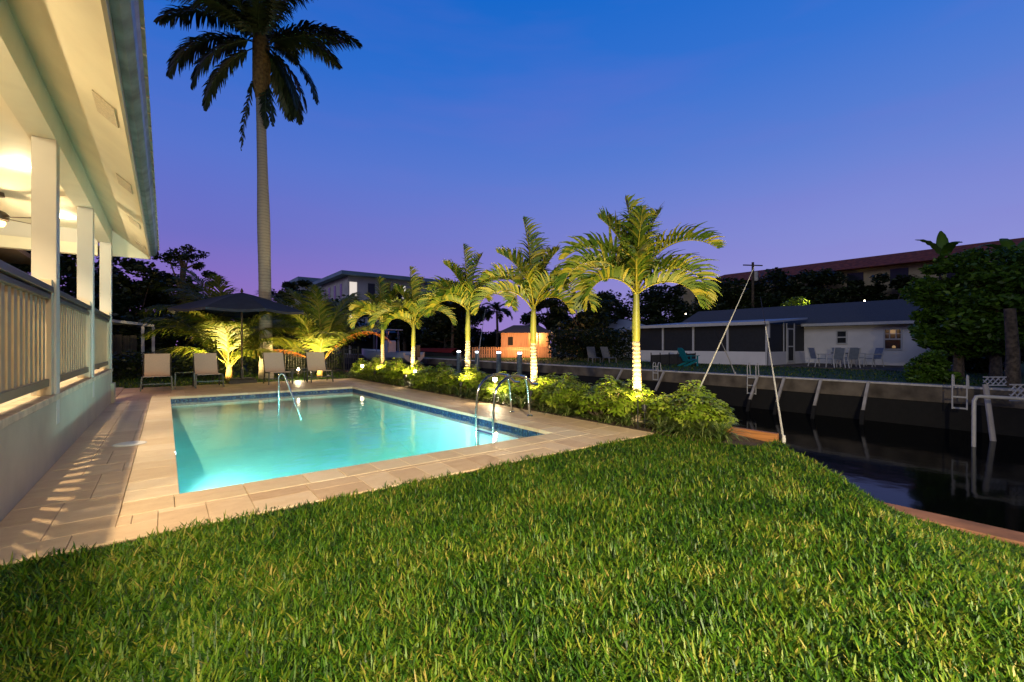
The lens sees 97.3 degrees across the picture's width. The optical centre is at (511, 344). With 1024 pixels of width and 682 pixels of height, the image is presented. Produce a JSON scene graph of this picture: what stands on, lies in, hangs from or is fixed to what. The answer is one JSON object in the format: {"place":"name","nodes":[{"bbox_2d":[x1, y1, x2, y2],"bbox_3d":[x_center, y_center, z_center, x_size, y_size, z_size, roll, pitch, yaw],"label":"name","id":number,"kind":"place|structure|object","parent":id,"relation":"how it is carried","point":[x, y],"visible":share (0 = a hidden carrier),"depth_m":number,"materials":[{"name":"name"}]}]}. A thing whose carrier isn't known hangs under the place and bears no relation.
{"place":"outdoors","nodes":[
{"label":"outdoors","id":0,"kind":"place"},
{"bbox_2d":[0,0,158,521],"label":"house","id":1,"kind":"structure","parent":0,"point":[77,175],"depth_m":4.30,"materials":[{"name":"paint"}]},
{"bbox_2d":[0,192,30,226],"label":"ceiling fan","id":2,"kind":"object","parent":1,"relation":"hanging from","point":[5,217],"visible":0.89,"depth_m":6.55,"materials":[{"name":"white metal"}]},
{"bbox_2d":[112,371,348,387],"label":"back lawn grass","id":3,"kind":"structure","parent":0,"point":[135,384],"depth_m":14.69,"materials":[{"name":"plant"}]},
{"bbox_2d":[275,279,316,337],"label":"dark tree","id":4,"kind":"object","parent":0,"point":[301,283],"visible":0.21,"depth_m":41.56,"materials":[{"name":"green plant"}]},
{"bbox_2d":[0,378,653,564],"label":"pool deck","id":5,"kind":"structure","parent":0,"point":[76,493],"depth_m":3.80,"materials":[{"name":"stone"}]},
{"bbox_2d":[140,354,172,391],"bbox_3d":[-9.017,0.702,11.451,0.646,0.904,0.978,0,0,-38],"label":"lounge chair","id":6,"kind":"object","parent":5,"relation":"on","point":[156,365],"visible":1,"depth_m":11.68,"materials":[{"name":"fabric"}]},
{"bbox_2d":[192,353,224,388],"bbox_3d":[-8.273,0.702,12.249,0.646,0.904,0.978,0,0,-41],"label":"lounge chair","id":7,"kind":"object","parent":5,"relation":"on","point":[205,363],"visible":0.94,"depth_m":12.46,"materials":[{"name":"fabric"}]},
{"bbox_2d":[168,288,303,383],"bbox_3d":[-8.085,-0.255,13.487,3.326,2.850,3.326,0,0,18],"label":"patio umbrella","id":8,"kind":"object","parent":5,"relation":"on","point":[241,305],"visible":0.94,"depth_m":12.83,"materials":[{"name":"fabric"}]},
{"bbox_2d":[262,352,292,384],"bbox_3d":[-6.882,0.702,13.193,0.646,0.904,0.978,0,0,-40],"label":"lounge chair","id":9,"kind":"object","parent":5,"relation":"on","point":[273,362],"visible":0.97,"depth_m":13.40,"materials":[{"name":"fabric"}]},
{"bbox_2d":[305,352,333,382],"bbox_3d":[-5.983,0.702,13.946,0.646,0.904,0.978,0,0,-36],"label":"lounge chair","id":10,"kind":"object","parent":5,"relation":"on","point":[315,361],"visible":0.93,"depth_m":14.19,"materials":[{"name":"fabric"}]},
{"bbox_2d":[119,385,588,516],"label":"swimming pool","id":11,"kind":"structure","parent":5,"relation":"in","point":[184,456],"depth_m":8.35,"materials":[{"name":"liquid"}]},
{"bbox_2d":[171,390,376,407],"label":"pool wall","id":12,"kind":"structure","parent":11,"relation":"in","point":[288,397],"depth_m":10.37,"materials":[{"name":"tile"}]},
{"bbox_2d":[475,373,537,445],"bbox_3d":[-0.088,1.286,7.204,0.902,1.629,0.570,0,0,-38],"label":"pool ladder","id":13,"kind":"object","parent":5,"relation":"attached to","point":[508,378],"visible":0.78,"depth_m":7.13,"materials":[{"name":"metal"}]},
{"bbox_2d":[5,390,652,566],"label":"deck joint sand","id":14,"kind":"structure","parent":0,"point":[246,516],"depth_m":3.21,"materials":[{"name":"sand"}]},
{"bbox_2d":[312,270,432,350],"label":"apartment building","id":15,"kind":"structure","parent":0,"point":[340,283],"depth_m":77.37,"materials":[{"name":"paint"}]},
{"bbox_2d":[0,359,1023,681],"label":"lawn ground","id":16,"kind":"structure","parent":0,"point":[512,527],"depth_m":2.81,"materials":[{"name":"plant"}]},
{"bbox_2d":[0,248,30,264],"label":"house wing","id":17,"kind":"structure","parent":16,"relation":"on","point":[15,256],"depth_m":10.29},
{"bbox_2d":[7,250,94,298],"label":"dark tree","id":18,"kind":"object","parent":16,"relation":"on","point":[66,261],"visible":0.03,"depth_m":22.09,"materials":[{"name":"green plant"}]},
{"bbox_2d":[62,246,122,308],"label":"dark tree","id":19,"kind":"object","parent":16,"relation":"on","point":[96,270],"visible":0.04,"depth_m":26.93,"materials":[{"name":"green plant"}]},
{"bbox_2d":[112,334,137,376],"bbox_3d":[-17.894,0.405,12.777,11.200,1.490,0.070,0,0,-38],"label":"board fence","id":20,"kind":"object","parent":16,"relation":"on","point":[130,342],"visible":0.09,"depth_m":15.95,"materials":[{"name":"wood"}]},
{"bbox_2d":[112,319,154,363],"bbox_3d":[-15.706,0.090,18.211,1.824,2.120,1.517,0,0,31],"label":"patio cover","id":21,"kind":"object","parent":16,"relation":"on","point":[124,323],"visible":0.52,"depth_m":18.05,"materials":[{"name":"white plastic"}]},
{"bbox_2d":[94,257,177,351],"bbox_3d":[-20.164,-1.489,24.032,4.112,5.984,4.523,0,0,-38],"label":"dark tree","id":22,"kind":"object","parent":16,"relation":"on","point":[130,296],"visible":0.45,"depth_m":23.06,"materials":[{"name":"green plant"}]},
{"bbox_2d":[144,271,199,362],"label":"dark tree","id":23,"kind":"object","parent":16,"relation":"on","point":[169,276],"visible":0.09,"depth_m":26.46,"materials":[{"name":"green plant"}]},
{"bbox_2d":[151,244,209,363],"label":"dark tree","id":24,"kind":"object","parent":16,"relation":"on","point":[186,256],"visible":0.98,"depth_m":25.87,"materials":[{"name":"green plant"}]},
{"bbox_2d":[97,308,320,370],"bbox_3d":[-18.519,-0.146,17.622,21.744,3.110,1.891,0,0,-36],"label":"hedge","id":25,"kind":"object","parent":16,"relation":"on","point":[161,343],"visible":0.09,"depth_m":19.85,"materials":[{"name":"green plant"}]},
{"bbox_2d":[136,268,303,379],"bbox_3d":[-9.496,-0.640,14.853,4.543,3.694,4.515,0,0,-38],"label":"coconut palm","id":26,"kind":"object","parent":16,"relation":"on","point":[223,333],"visible":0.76,"depth_m":14.27,"materials":[{"name":"green plant"}]},
{"bbox_2d":[98,348,345,379],"bbox_3d":[-11.222,0.674,15.827,10.462,1.179,1.251,0,0,-35],"label":"hedge","id":27,"kind":"object","parent":16,"relation":"on","point":[134,365],"visible":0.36,"depth_m":15.63,"materials":[{"name":"green plant"}]},
{"bbox_2d":[153,0,362,378],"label":"tall palm","id":28,"kind":"object","parent":16,"relation":"on","point":[257,21],"visible":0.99,"depth_m":14.85,"materials":[{"name":"green plant"}]},
{"bbox_2d":[274,347,358,374],"bbox_3d":[-7.401,0.625,16.888,3.310,1.050,0.060,0,0,-38],"label":"metal fence","id":29,"kind":"object","parent":16,"relation":"on","point":[341,370],"visible":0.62,"depth_m":17.39,"materials":[{"name":"metal"}]},
{"bbox_2d":[246,284,391,377],"bbox_3d":[-6.635,-0.524,15.584,3.987,3.462,4.073,0,0,38],"label":"coconut palm","id":30,"kind":"object","parent":16,"relation":"on","point":[316,331],"visible":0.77,"depth_m":15.79,"materials":[{"name":"green plant"}]},
{"bbox_2d":[348,377,673,433],"bbox_3d":[-1.600,1.173,11.163,1.010,0.054,12.750,0,0,-38],"label":"planting bed","id":31,"kind":"object","parent":16,"relation":"on","point":[631,426],"visible":0.14,"depth_m":7.34,"materials":[{"name":"soil"}]},
{"bbox_2d":[346,276,422,364],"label":"palm tree","id":32,"kind":"object","parent":31,"relation":"on","point":[391,293],"visible":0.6,"depth_m":14.53,"materials":[{"name":"green plant"}]},
{"bbox_2d":[380,358,407,379],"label":"bushy shrub","id":33,"kind":"object","parent":31,"relation":"on","point":[392,369],"visible":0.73,"depth_m":12.99,"materials":[{"name":"green plant"}]},
{"bbox_2d":[368,266,456,368],"bbox_3d":[-2.713,-0.551,12.744,2.043,3.404,2.187,0,0,38],"label":"palm tree","id":34,"kind":"object","parent":31,"relation":"on","point":[410,313],"visible":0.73,"depth_m":12.75,"materials":[{"name":"green plant"}]},
{"bbox_2d":[407,366,436,387],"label":"bushy shrub","id":35,"kind":"object","parent":31,"relation":"on","point":[420,376],"visible":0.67,"depth_m":11.32,"materials":[{"name":"green plant"}]},
{"bbox_2d":[432,367,458,387],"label":"bushy shrub","id":36,"kind":"object","parent":31,"relation":"on","point":[446,377],"visible":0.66,"depth_m":10.67,"materials":[{"name":"green plant"}]},
{"bbox_2d":[415,243,519,393],"bbox_3d":[-0.969,-0.606,10.261,2.235,3.512,1.896,0,0,-38],"label":"palm tree","id":37,"kind":"object","parent":31,"relation":"on","point":[460,293],"visible":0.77,"depth_m":10.34,"materials":[{"name":"green plant"}]},
{"bbox_2d":[455,364,489,389],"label":"bushy shrub","id":38,"kind":"object","parent":31,"relation":"on","point":[474,375],"visible":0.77,"depth_m":10.15,"materials":[{"name":"green plant"}]},
{"bbox_2d":[472,380,507,399],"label":"bushy shrub","id":39,"kind":"object","parent":31,"relation":"on","point":[487,390],"visible":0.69,"depth_m":9.04,"materials":[{"name":"green plant"}]},
{"bbox_2d":[504,378,530,399],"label":"bushy shrub","id":40,"kind":"object","parent":31,"relation":"on","point":[519,390],"visible":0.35,"depth_m":8.62,"materials":[{"name":"green plant"}]},
{"bbox_2d":[467,216,601,404],"bbox_3d":[0.431,-0.669,8.628,2.235,3.639,2.319,0,0,-38],"label":"palm tree","id":41,"kind":"object","parent":31,"relation":"on","point":[536,283],"visible":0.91,"depth_m":8.53,"materials":[{"name":"green plant"}]},
{"bbox_2d":[525,372,562,405],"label":"bushy shrub","id":42,"kind":"object","parent":31,"relation":"on","point":[544,381],"visible":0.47,"depth_m":8.21,"materials":[{"name":"green plant"}]},
{"bbox_2d":[539,378,578,411],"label":"bushy shrub","id":43,"kind":"object","parent":31,"relation":"on","point":[559,393],"visible":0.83,"depth_m":7.45,"materials":[{"name":"green plant"}]},
{"bbox_2d":[565,381,593,409],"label":"bushy shrub","id":44,"kind":"object","parent":31,"relation":"on","point":[583,387],"visible":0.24,"depth_m":7.41,"materials":[{"name":"green plant"}]},
{"bbox_2d":[571,382,639,420],"bbox_3d":[1.447,0.861,6.851,1.075,0.601,1.103,0,0,-7],"label":"bushy shrub","id":45,"kind":"object","parent":31,"relation":"on","point":[599,401],"visible":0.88,"depth_m":6.63,"materials":[{"name":"green plant"}]},
{"bbox_2d":[591,375,626,394],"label":"bushy shrub","id":46,"kind":"object","parent":31,"relation":"on","point":[617,382],"visible":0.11,"depth_m":7.22,"materials":[{"name":"green plant"}]},
{"bbox_2d":[611,379,654,417],"bbox_3d":[1.856,0.841,6.787,0.869,0.634,0.780,0,0,-11],"label":"bushy shrub","id":47,"kind":"object","parent":31,"relation":"on","point":[633,397],"visible":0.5,"depth_m":6.57,"materials":[{"name":"green plant"}]},
{"bbox_2d":[548,194,725,422],"bbox_3d":[1.868,-0.569,6.776,2.387,3.439,2.190,0,0,-38],"label":"palm tree","id":48,"kind":"object","parent":31,"relation":"on","point":[634,262],"visible":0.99,"depth_m":6.64,"materials":[{"name":"green plant"}]},
{"bbox_2d":[635,392,680,422],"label":"bushy shrub","id":49,"kind":"object","parent":31,"relation":"on","point":[660,404],"visible":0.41,"depth_m":6.31,"materials":[{"name":"green plant"}]},
{"bbox_2d":[640,415,680,432],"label":"strap leaf tuft","id":50,"kind":"object","parent":31,"relation":"on","point":[658,424],"visible":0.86,"depth_m":5.88,"materials":[{"name":"plant"}]},
{"bbox_2d":[670,380,717,404],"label":"bushy shrub","id":51,"kind":"object","parent":16,"relation":"on","point":[689,389],"visible":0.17,"depth_m":6.32,"materials":[{"name":"green plant"}]},
{"bbox_2d":[673,417,731,440],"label":"strap leaf tuft","id":52,"kind":"object","parent":16,"relation":"on","point":[701,434],"visible":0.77,"depth_m":5.51,"materials":[{"name":"plant"}]},
{"bbox_2d":[656,431,772,445],"bbox_3d":[2.566,1.200,5.719,1.040,0.100,1.260,0,0,-38],"label":"mulch patch","id":53,"kind":"object","parent":16,"relation":"on","point":[750,441],"visible":0.29,"depth_m":5.66,"materials":[{"name":"soil"}]},
{"bbox_2d":[657,419,706,438],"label":"strap leaf tuft","id":54,"kind":"object","parent":53,"relation":"on","point":[679,429],"visible":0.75,"depth_m":5.64,"materials":[{"name":"plant"}]},
{"bbox_2d":[663,391,730,432],"bbox_3d":[2.432,0.892,5.970,0.906,0.534,0.862,0,0,-36],"label":"bushy shrub","id":55,"kind":"object","parent":53,"relation":"on","point":[702,409],"visible":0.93,"depth_m":5.78,"materials":[{"name":"green plant"}]},
{"bbox_2d":[696,420,752,444],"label":"strap leaf tuft","id":56,"kind":"object","parent":53,"relation":"on","point":[718,434],"visible":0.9,"depth_m":5.38,"materials":[{"name":"plant"}]},
{"bbox_2d":[23,0,1023,344],"label":"sky","id":57,"kind":"structure","parent":0,"point":[801,132],"materials":[{"name":"blue"}]},
{"bbox_2d":[193,352,1023,532],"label":"canal water","id":58,"kind":"structure","parent":0,"point":[949,472],"depth_m":9.49,"materials":[{"name":"liquid"}]},
{"bbox_2d":[362,329,424,365],"bbox_3d":[-10.367,0.285,37.873,7.050,3.030,2.300,0,0,34],"label":"motorboat","id":59,"kind":"object","parent":58,"relation":"on","point":[391,352],"visible":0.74,"depth_m":37.12,"materials":[{"name":"white plastic"}]},
{"bbox_2d":[328,368,778,441],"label":"seawall","id":60,"kind":"object","parent":58,"relation":"in","point":[763,435],"visible":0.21,"depth_m":5.82,"materials":[{"name":"concrete"}]},
{"bbox_2d":[760,297,785,442],"bbox_3d":[4.090,0.181,7.169,0.047,2.178,3.147,0,0,24],"label":"mooring whip","id":61,"kind":"object","parent":60,"relation":"attached to","point":[782,432],"visible":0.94,"depth_m":6.44,"materials":[{"name":"white plastic"}]},
{"bbox_2d":[300,352,1023,436],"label":"seawall","id":62,"kind":"object","parent":58,"relation":"in","point":[921,404],"depth_m":15.19,"materials":[{"name":"concrete"}]},
{"bbox_2d":[951,374,968,409],"bbox_3d":[12.113,1.282,12.175,0.288,0.933,0.317,0,0,-38],"label":"dock ladder","id":63,"kind":"object","parent":62,"relation":"attached to","point":[953,385],"visible":1,"depth_m":12.10,"materials":[{"name":"white plastic"}]},
{"bbox_2d":[859,381,869,424],"bbox_3d":[11.012,1.910,14.083,1.178,1.454,0.110,0,0,-43],"label":"batter pile","id":64,"kind":"object","parent":58,"relation":"in","point":[862,416],"visible":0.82,"depth_m":14.03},
{"bbox_2d":[880,501,1023,546],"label":"seawall","id":65,"kind":"object","parent":58,"relation":"in","point":[993,532],"depth_m":4.17,"materials":[{"name":"concrete"}]},
{"bbox_2d":[982,384,995,440],"bbox_3d":[12.290,1.805,11.600,0.118,1.525,0.567,0,0,28],"label":"leaning pile","id":66,"kind":"object","parent":58,"relation":"in","point":[990,419],"visible":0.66,"depth_m":11.57,"materials":[{"name":"concrete"}]},
{"bbox_2d":[971,395,1023,446],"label":"dock rail","id":67,"kind":"object","parent":58,"relation":"in","point":[973,421],"visible":0.89,"depth_m":10.74,"materials":[{"name":"white plastic"}]},
{"bbox_2d":[275,345,1023,388],"bbox_3d":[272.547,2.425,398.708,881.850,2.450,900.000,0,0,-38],"label":"bank","id":68,"kind":"structure","parent":0,"point":[833,376],"depth_m":20.53,"materials":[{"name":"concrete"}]},
{"bbox_2d":[329,294,372,355],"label":"dark tree","id":69,"kind":"object","parent":68,"relation":"on","point":[359,339],"visible":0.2,"depth_m":51.89,"materials":[{"name":"green plant"}]},
{"bbox_2d":[326,323,408,363],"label":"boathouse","id":70,"kind":"object","parent":68,"relation":"on","point":[369,343],"visible":0.1,"depth_m":61.20,"materials":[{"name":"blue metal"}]},
{"bbox_2d":[372,293,432,350],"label":"dark tree","id":71,"kind":"object","parent":68,"relation":"on","point":[405,327],"visible":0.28,"depth_m":53.93,"materials":[{"name":"green plant"}]},
{"bbox_2d":[420,348,464,356],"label":"covered boat","id":72,"kind":"object","parent":68,"relation":"on","point":[448,352],"visible":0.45,"depth_m":44.91,"materials":[{"name":"fabric"}]},
{"bbox_2d":[396,329,500,352],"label":"hedge","id":73,"kind":"object","parent":68,"relation":"on","point":[490,338],"visible":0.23,"depth_m":64.36,"materials":[{"name":"green plant"}]},
{"bbox_2d":[415,298,484,352],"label":"dark tree","id":74,"kind":"object","parent":68,"relation":"on","point":[436,326],"visible":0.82,"depth_m":48.88,"materials":[{"name":"green plant"}]},
{"bbox_2d":[435,301,466,352],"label":"distant palm","id":75,"kind":"object","parent":68,"relation":"on","point":[451,305],"visible":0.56,"depth_m":47.91,"materials":[{"name":"green plant"}]},
{"bbox_2d":[461,304,493,353],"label":"dark tree","id":76,"kind":"object","parent":68,"relation":"on","point":[475,332],"visible":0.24,"depth_m":56.89,"materials":[{"name":"green plant"}]},
{"bbox_2d":[479,302,512,350],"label":"distant palm","id":77,"kind":"object","parent":68,"relation":"on","point":[498,309],"visible":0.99,"depth_m":51.91,"materials":[{"name":"green plant"}]},
{"bbox_2d":[472,347,550,357],"bbox_3d":[-0.006,0.695,38.335,6.800,0.890,0.070,0,0,0],"label":"picket fence","id":78,"kind":"object","parent":68,"relation":"on","point":[495,349],"visible":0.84,"depth_m":38.30,"materials":[{"name":"wood"}]},
{"bbox_2d":[497,325,552,357],"bbox_3d":[1.134,-0.275,41.500,5.000,2.950,3.800,0,0,0],"label":"garden hut","id":79,"kind":"object","parent":68,"relation":"on","point":[516,336],"visible":0.75,"depth_m":40.00,"materials":[{"name":"orange"}]},
{"bbox_2d":[520,297,571,353],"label":"dark tree","id":80,"kind":"object","parent":68,"relation":"on","point":[552,318],"visible":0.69,"depth_m":48.99,"materials":[{"name":"green plant"}]},
{"bbox_2d":[549,289,620,357],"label":"dark tree","id":81,"kind":"object","parent":68,"relation":"on","point":[588,319],"visible":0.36,"depth_m":38.88,"materials":[{"name":"green plant"}]},
{"bbox_2d":[546,325,631,360],"bbox_3d":[6.164,-0.002,33.511,7.556,2.806,1.726,0,0,-10],"label":"hedge","id":82,"kind":"object","parent":68,"relation":"on","point":[611,336],"visible":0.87,"depth_m":33.28,"materials":[{"name":"green plant"}]},
{"bbox_2d":[575,289,632,320],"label":"dark tree","id":83,"kind":"object","parent":68,"relation":"on","point":[617,305],"visible":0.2,"depth_m":43.54,"materials":[{"name":"green plant"}]},
{"bbox_2d":[591,319,643,357],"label":"blue roof house","id":84,"kind":"structure","parent":68,"relation":"on","point":[625,323],"depth_m":40.45,"materials":[{"name":"metal"}]},
{"bbox_2d":[623,283,691,324],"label":"dark tree","id":85,"kind":"object","parent":68,"relation":"on","point":[656,302],"visible":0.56,"depth_m":49.98,"materials":[{"name":"green plant"}]},
{"bbox_2d":[651,352,695,365],"bbox_3d":[9.012,0.835,25.150,2.861,0.730,0.052,0,0,-14],"label":"fence","id":86,"kind":"object","parent":68,"relation":"on","point":[669,358],"visible":0.74,"depth_m":25.07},
{"bbox_2d":[673,302,695,322],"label":"dark tree","id":87,"kind":"object","parent":68,"relation":"on","point":[680,318],"visible":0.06,"depth_m":47.83,"materials":[{"name":"green plant"}]},
{"bbox_2d":[677,348,699,366],"bbox_3d":[9.578,0.724,24.596,1.030,1.047,0.720,0,0,-18],"label":"adirondack chair","id":88,"kind":"object","parent":68,"relation":"on","point":[682,353],"visible":0.9,"depth_m":24.46,"materials":[{"name":"teal plastic"}]},
{"bbox_2d":[689,277,761,314],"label":"dark tree","id":89,"kind":"object","parent":68,"relation":"on","point":[729,296],"visible":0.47,"depth_m":44.80,"materials":[{"name":"green plant"}]},
{"bbox_2d":[743,262,762,307],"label":"utility pole","id":90,"kind":"object","parent":68,"relation":"on","point":[754,276],"visible":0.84,"depth_m":43.91,"materials":[{"name":"brown wood"}]},
{"bbox_2d":[730,267,807,307],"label":"dark tree","id":91,"kind":"object","parent":68,"relation":"on","point":[772,298],"visible":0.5,"depth_m":44.50,"materials":[{"name":"green plant"}]},
{"bbox_2d":[630,299,930,365],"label":"cottage","id":92,"kind":"structure","parent":68,"relation":"on","point":[795,332],"depth_m":27.02,"materials":[{"name":"grey"}]},
{"bbox_2d":[787,328,793,362],"bbox_3d":[16.633,0.075,26.890,0.910,2.050,0.035,0,0,-38],"label":"screen door","id":93,"kind":"structure","parent":92,"relation":"in","point":[790,331],"depth_m":26.86,"materials":[{"name":"white plastic"}]},
{"bbox_2d":[883,328,902,349],"bbox_3d":[20.933,-0.279,24.791,0.190,1.185,0.817,0,0,-38],"label":"window","id":94,"kind":"structure","parent":92,"relation":"in","point":[892,337],"depth_m":24.81,"materials":[{"name":"white glass"}]},
{"bbox_2d":[775,266,848,304],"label":"dark tree","id":95,"kind":"object","parent":68,"relation":"on","point":[826,276],"visible":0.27,"depth_m":42.86,"materials":[{"name":"green plant"}]},
{"bbox_2d":[833,279,879,302],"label":"dark tree","id":96,"kind":"object","parent":68,"relation":"on","point":[855,290],"visible":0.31,"depth_m":41.93,"materials":[{"name":"green plant"}]},
{"bbox_2d":[703,238,1023,304],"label":"condominium","id":97,"kind":"structure","parent":68,"relation":"on","point":[893,265],"depth_m":42.50,"materials":[{"name":"red tile"}]},
{"bbox_2d":[775,363,951,369],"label":"patio slab","id":98,"kind":"structure","parent":68,"relation":"on","point":[892,367],"depth_m":23.61,"materials":[{"name":"concrete"}]},
{"bbox_2d":[840,348,860,367],"bbox_3d":[16.776,0.670,22.345,0.588,1.010,0.673,0,0,0],"label":"patio chair","id":99,"kind":"object","parent":98,"relation":"on","point":[853,353],"visible":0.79,"depth_m":22.11,"materials":[{"name":"white plastic"}]},
{"bbox_2d":[867,272,916,300],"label":"dark tree","id":100,"kind":"object","parent":68,"relation":"on","point":[897,283],"visible":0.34,"depth_m":40.11,"materials":[{"name":"green plant"}]},
{"bbox_2d":[902,349,963,382],"bbox_3d":[13.373,0.817,14.337,1.508,1.376,1.321,0,0,26],"label":"round shrub","id":101,"kind":"object","parent":68,"relation":"on","point":[931,365],"visible":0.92,"depth_m":14.19,"materials":[{"name":"green plant"}]},
{"bbox_2d":[917,231,962,370],"bbox_3d":[16.395,-1.601,17.263,1.618,5.601,1.288,0,0,-38],"label":"banana plant","id":102,"kind":"object","parent":68,"relation":"on","point":[943,245],"visible":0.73,"depth_m":17.27,"materials":[{"name":"green plant"}]},
{"bbox_2d":[898,251,994,379],"bbox_3d":[15.303,-0.849,15.562,2.983,4.705,3.003,0,0,-38],"label":"leafy tree","id":103,"kind":"object","parent":68,"relation":"on","point":[920,329],"visible":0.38,"depth_m":15.36,"materials":[{"name":"green plant"}]},
{"bbox_2d":[910,335,1023,372],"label":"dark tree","id":104,"kind":"object","parent":68,"relation":"on","point":[977,365],"visible":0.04,"depth_m":18.45,"materials":[{"name":"green plant"}]},
{"bbox_2d":[917,245,1023,381],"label":"leafy tree","id":105,"kind":"object","parent":68,"relation":"on","point":[984,320],"visible":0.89,"depth_m":14.01,"materials":[{"name":"green plant"}]},
{"bbox_2d":[1003,308,1020,387],"bbox_3d":[13.992,0.147,12.597,0.337,2.314,0.340,0,0,-38],"label":"bare trunk","id":106,"kind":"object","parent":68,"relation":"on","point":[1012,372],"visible":0.79,"depth_m":12.52,"materials":[{"name":"brown plant"}]},
{"bbox_2d":[977,238,1023,254],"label":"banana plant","id":107,"kind":"object","parent":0,"point":[1007,243],"visible":0.32,"depth_m":17.04,"materials":[{"name":"green plant"}]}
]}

